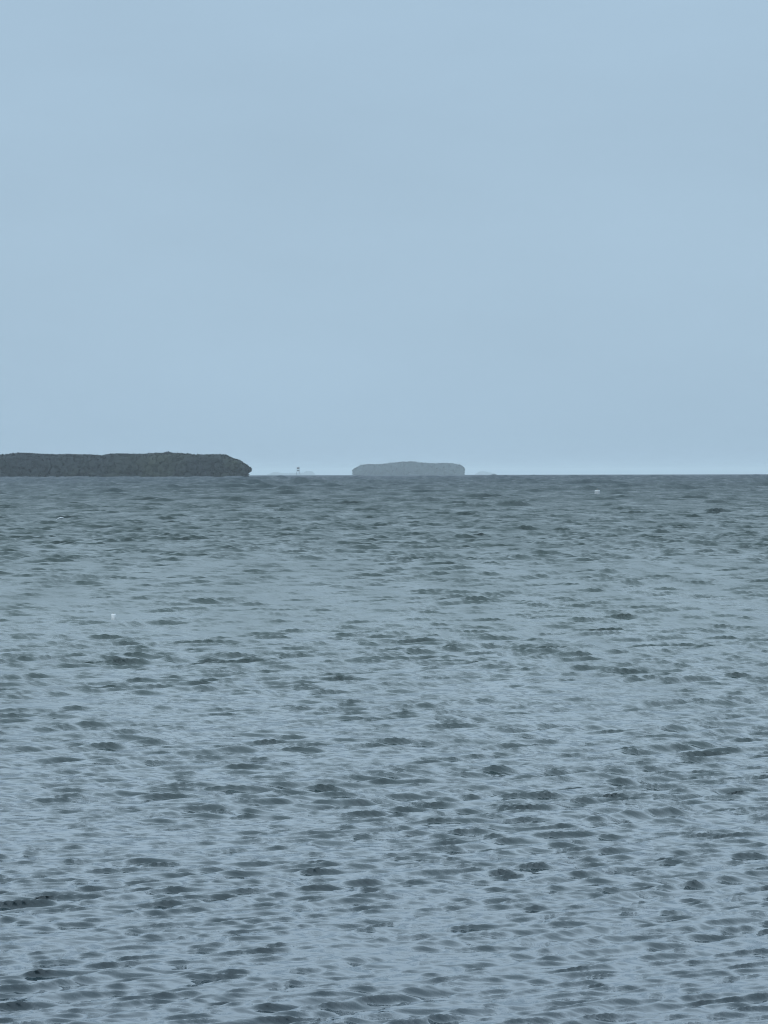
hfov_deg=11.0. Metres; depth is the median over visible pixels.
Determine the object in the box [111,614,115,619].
buoy
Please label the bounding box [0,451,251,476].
wooded island
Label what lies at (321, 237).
sky
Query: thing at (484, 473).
islet
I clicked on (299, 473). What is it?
islet
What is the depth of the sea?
42.79 m
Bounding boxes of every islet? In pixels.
[267,471,314,474]
[475,471,494,474]
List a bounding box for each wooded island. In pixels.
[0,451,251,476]
[352,461,464,474]
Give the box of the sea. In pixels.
[0,474,767,1023]
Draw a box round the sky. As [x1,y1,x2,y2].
[0,0,767,474]
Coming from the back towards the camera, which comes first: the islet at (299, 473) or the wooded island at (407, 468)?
the islet at (299, 473)

